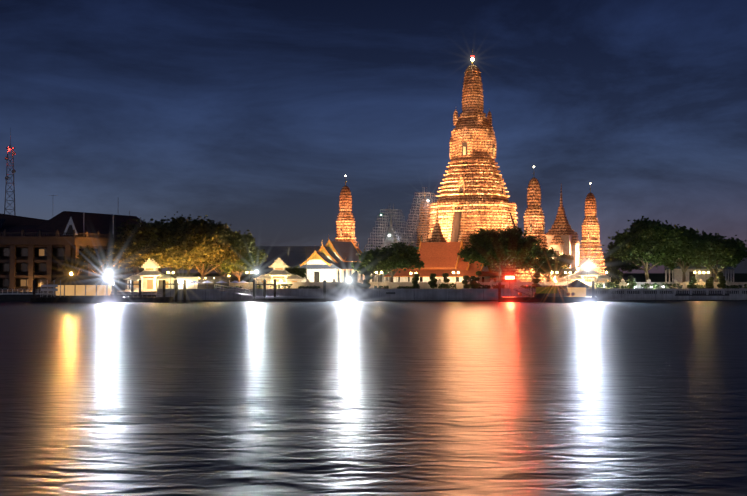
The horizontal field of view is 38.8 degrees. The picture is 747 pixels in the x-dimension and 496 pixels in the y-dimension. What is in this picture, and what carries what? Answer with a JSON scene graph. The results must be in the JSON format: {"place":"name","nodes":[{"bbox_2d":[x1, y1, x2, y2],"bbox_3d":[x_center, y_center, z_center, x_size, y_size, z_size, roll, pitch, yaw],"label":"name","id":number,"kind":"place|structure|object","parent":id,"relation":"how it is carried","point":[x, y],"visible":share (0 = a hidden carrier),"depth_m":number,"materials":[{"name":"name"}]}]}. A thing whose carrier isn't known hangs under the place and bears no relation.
{"place":"outdoors","nodes":[
{"label":"outdoors","id":0,"kind":"place"},
{"bbox_2d":[4,128,15,215],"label":"radio tower","id":1,"kind":"structure","parent":0,"point":[13,170],"depth_m":297.14,"materials":[{"name":"metal"}]},
{"bbox_2d":[0,290,156,292],"bbox_3d":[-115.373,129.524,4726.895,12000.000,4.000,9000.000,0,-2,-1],"label":"ground","id":2,"kind":"structure","parent":0,"point":[40,291],"depth_m":233.63,"materials":[{"name":"grey concrete"}]},
{"bbox_2d":[0,213,82,290],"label":"navy building","id":3,"kind":"structure","parent":2,"relation":"on","point":[27,256],"depth_m":248.86,"materials":[{"name":"brown concrete"}]},
{"bbox_2d":[59,259,88,275],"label":"tree","id":4,"kind":"object","parent":2,"relation":"on","point":[73,266],"visible":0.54,"depth_m":241.62,"materials":[{"name":"green plant"}]},
{"bbox_2d":[0,289,155,300],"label":"fence","id":5,"kind":"object","parent":2,"relation":"on","point":[12,296],"visible":0.33,"depth_m":227.52,"materials":[{"name":"white paint"}]},
{"bbox_2d":[36,211,161,289],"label":"building","id":6,"kind":"structure","parent":2,"relation":"on","point":[94,230],"depth_m":255.96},
{"bbox_2d":[74,245,128,275],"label":"tree","id":7,"kind":"object","parent":2,"relation":"on","point":[88,257],"visible":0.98,"depth_m":238.06,"materials":[{"name":"green plant"}]},
{"bbox_2d":[106,231,167,274],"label":"tree","id":8,"kind":"object","parent":2,"relation":"on","point":[136,264],"depth_m":266.85,"materials":[{"name":"green plant"}]},
{"bbox_2d":[124,258,175,290],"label":"pavilion","id":9,"kind":"structure","parent":2,"relation":"on","point":[151,277],"depth_m":239.42,"materials":[{"name":"white paint"}]},
{"bbox_2d":[100,218,207,273],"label":"tree","id":10,"kind":"object","parent":2,"relation":"on","point":[157,243],"visible":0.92,"depth_m":254.72,"materials":[{"name":"green plant"}]},
{"bbox_2d":[147,211,191,288],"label":"tree","id":11,"kind":"object","parent":2,"relation":"on","point":[173,221],"visible":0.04,"depth_m":279.74,"materials":[{"name":"green plant"}]},
{"bbox_2d":[176,276,247,288],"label":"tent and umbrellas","id":12,"kind":"object","parent":2,"relation":"on","point":[192,282],"visible":0.81,"depth_m":237.28,"materials":[{"name":"fabric"}]},
{"bbox_2d":[167,215,257,275],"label":"tree","id":13,"kind":"object","parent":2,"relation":"on","point":[220,241],"visible":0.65,"depth_m":260.51,"materials":[{"name":"green plant"}]},
{"bbox_2d":[191,228,267,275],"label":"tree","id":14,"kind":"object","parent":2,"relation":"on","point":[261,256],"visible":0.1,"depth_m":273.37,"materials":[{"name":"green plant"}]},
{"bbox_2d":[219,252,259,281],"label":"tree","id":15,"kind":"object","parent":2,"relation":"on","point":[241,265],"visible":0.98,"depth_m":259.21,"materials":[{"name":"green plant"}]},
{"bbox_2d":[285,266,306,277],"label":"tree","id":16,"kind":"object","parent":2,"relation":"on","point":[296,270],"visible":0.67,"depth_m":249.90,"materials":[{"name":"green plant"}]},
{"bbox_2d":[284,247,308,279],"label":"utility poles","id":17,"kind":"object","parent":2,"relation":"on","point":[288,251],"visible":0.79,"depth_m":261.14,"materials":[{"name":"grey metal"}]},
{"bbox_2d":[292,236,388,281],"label":"temple building","id":18,"kind":"structure","parent":2,"relation":"on","point":[330,261],"depth_m":287.18,"materials":[{"name":"white paint"}]},
{"bbox_2d":[335,178,357,247],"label":"temple tower","id":19,"kind":"structure","parent":2,"relation":"on","point":[345,227],"depth_m":335.18,"materials":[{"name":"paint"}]},
{"bbox_2d":[107,200,589,281],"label":"street lamps","id":20,"kind":"object","parent":2,"relation":"on","point":[109,272],"visible":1,"depth_m":233.06,"materials":[{"name":"black"}]},
{"bbox_2d":[350,261,382,281],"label":"tree","id":21,"kind":"object","parent":2,"relation":"on","point":[359,268],"visible":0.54,"depth_m":261.51,"materials":[{"name":"green plant"}]},
{"bbox_2d":[71,270,697,288],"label":"lamp posts","id":22,"kind":"object","parent":2,"relation":"on","point":[413,276],"visible":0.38,"depth_m":235.82,"materials":[{"name":"black metal"}]},
{"bbox_2d":[380,214,396,281],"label":"spire","id":23,"kind":"structure","parent":2,"relation":"on","point":[390,229],"depth_m":362.72,"materials":[{"name":"grey"}]},
{"bbox_2d":[363,204,415,281],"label":"scaffolding","id":24,"kind":"object","parent":2,"relation":"on","point":[385,218],"visible":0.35,"depth_m":362.32,"materials":[{"name":"silver metal"}]},
{"bbox_2d":[356,241,424,281],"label":"tree","id":25,"kind":"object","parent":2,"relation":"on","point":[398,255],"visible":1,"depth_m":247.43,"materials":[{"name":"green plant"}]},
{"bbox_2d":[405,192,434,249],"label":"scaffold","id":26,"kind":"object","parent":2,"relation":"on","point":[420,211],"visible":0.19,"depth_m":389.67,"materials":[{"name":"silver metal"}]},
{"bbox_2d":[416,198,429,246],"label":"satellite prang","id":27,"kind":"structure","parent":2,"relation":"on","point":[422,234],"depth_m":390.89,"materials":[{"name":"paint"}]},
{"bbox_2d":[427,207,445,241],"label":"mondop","id":28,"kind":"structure","parent":2,"relation":"on","point":[437,235],"depth_m":322.86,"materials":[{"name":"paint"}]},
{"bbox_2d":[383,236,497,281],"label":"temple building","id":29,"kind":"structure","parent":2,"relation":"on","point":[438,259],"depth_m":294.72,"materials":[{"name":"white paint"}]},
{"bbox_2d":[425,49,517,281],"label":"prang","id":30,"kind":"structure","parent":2,"relation":"on","point":[472,196],"depth_m":344.18,"materials":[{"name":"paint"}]},
{"bbox_2d":[224,283,746,288],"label":"hedge shrubs","id":31,"kind":"object","parent":2,"relation":"on","point":[677,285],"visible":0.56,"depth_m":238.30,"materials":[{"name":"green plant"}]},
{"bbox_2d":[229,279,746,288],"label":"temple wall","id":32,"kind":"structure","parent":2,"relation":"on","point":[391,285],"depth_m":241.61,"materials":[{"name":"paint"}]},
{"bbox_2d":[457,225,542,281],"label":"tree","id":33,"kind":"object","parent":2,"relation":"on","point":[507,247],"visible":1,"depth_m":255.17,"materials":[{"name":"green plant"}]},
{"bbox_2d":[504,276,514,288],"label":"illuminated sign","id":34,"kind":"object","parent":2,"relation":"on","point":[509,280],"visible":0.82,"depth_m":236.07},
{"bbox_2d":[512,174,556,281],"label":"temple tower","id":35,"kind":"structure","parent":2,"relation":"on","point":[534,217],"depth_m":307.04,"materials":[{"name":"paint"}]},
{"bbox_2d":[513,244,556,281],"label":"tree","id":36,"kind":"object","parent":2,"relation":"on","point":[544,265],"visible":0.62,"depth_m":265.42,"materials":[{"name":"green plant"}]},
{"bbox_2d":[350,271,725,288],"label":"bushes","id":37,"kind":"object","parent":2,"relation":"on","point":[630,282],"visible":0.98,"depth_m":236.47,"materials":[{"name":"green plant"}]},
{"bbox_2d":[532,258,564,281],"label":"tree","id":38,"kind":"object","parent":2,"relation":"on","point":[546,277],"visible":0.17,"depth_m":275.21,"materials":[{"name":"green plant"}]},
{"bbox_2d":[533,253,573,281],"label":"tree","id":39,"kind":"object","parent":2,"relation":"on","point":[564,260],"visible":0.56,"depth_m":298.65,"materials":[{"name":"green plant"}]},
{"bbox_2d":[545,186,579,281],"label":"mondop","id":40,"kind":"structure","parent":2,"relation":"on","point":[561,236],"depth_m":333.71,"materials":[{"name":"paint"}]},
{"bbox_2d":[553,263,577,277],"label":"tree","id":41,"kind":"object","parent":2,"relation":"on","point":[559,270],"visible":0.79,"depth_m":263.72,"materials":[{"name":"green plant"}]},
{"bbox_2d":[579,184,608,281],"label":"temple tower","id":42,"kind":"structure","parent":2,"relation":"on","point":[590,245],"depth_m":362.28,"materials":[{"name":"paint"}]},
{"bbox_2d":[601,267,623,276],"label":"tree","id":43,"kind":"object","parent":2,"relation":"on","point":[617,272],"visible":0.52,"depth_m":262.58,"materials":[{"name":"green plant"}]},
{"bbox_2d":[603,252,642,281],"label":"tree","id":44,"kind":"object","parent":2,"relation":"on","point":[609,261],"visible":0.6,"depth_m":418.46,"materials":[{"name":"green plant"}]},
{"bbox_2d":[602,216,684,281],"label":"tree","id":45,"kind":"object","parent":2,"relation":"on","point":[644,241],"visible":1,"depth_m":251.84,"materials":[{"name":"green plant"}]},
{"bbox_2d":[661,224,719,281],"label":"tree","id":46,"kind":"object","parent":2,"relation":"on","point":[690,238],"visible":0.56,"depth_m":258.18,"materials":[{"name":"green plant"}]},
{"bbox_2d":[681,233,746,281],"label":"tree","id":47,"kind":"object","parent":2,"relation":"on","point":[728,252],"visible":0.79,"depth_m":255.27,"materials":[{"name":"green plant"}]},
{"bbox_2d":[253,258,304,281],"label":"pavilion","id":48,"kind":"structure","parent":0,"point":[278,272],"depth_m":242.76,"materials":[{"name":"white paint"}]},
{"bbox_2d":[0,301,746,495],"bbox_3d":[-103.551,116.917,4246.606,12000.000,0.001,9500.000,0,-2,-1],"label":"water","id":49,"kind":"structure","parent":0,"point":[400,398],"depth_m":47.11,"materials":[{"name":"grey liquid"}]},
{"bbox_2d":[30,276,596,301],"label":"piers and pontoons","id":50,"kind":"object","parent":49,"relation":"on","point":[83,289],"visible":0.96,"depth_m":220.84,"materials":[{"name":"grey wood"}]},
{"bbox_2d":[157,289,746,300],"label":"quay wall","id":51,"kind":"structure","parent":49,"relation":"on","point":[492,295],"depth_m":229.69,"materials":[{"name":"concrete"}]},
{"bbox_2d":[0,0,746,272],"label":"sky","id":52,"kind":"structure","parent":0,"point":[254,116],"materials":[{"name":"blue"}]},
{"bbox_2d":[167,271,709,278],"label":"warm lamp globes","id":53,"kind":"object","parent":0,"point":[458,272],"visible":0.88,"depth_m":237.83,"materials":[{"name":"glass"}]},
{"bbox_2d":[163,246,746,281],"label":"buildings","id":54,"kind":"structure","parent":0,"point":[297,254],"depth_m":503.42,"materials":[{"name":"grey"}]},
{"bbox_2d":[561,258,610,281],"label":"pavilion","id":55,"kind":"structure","parent":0,"point":[580,275],"depth_m":245.54,"materials":[{"name":"white paint"}]},
{"bbox_2d":[665,263,734,281],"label":"building","id":56,"kind":"structure","parent":0,"point":[677,273],"depth_m":292.93,"materials":[{"name":"white paint"}]}
]}

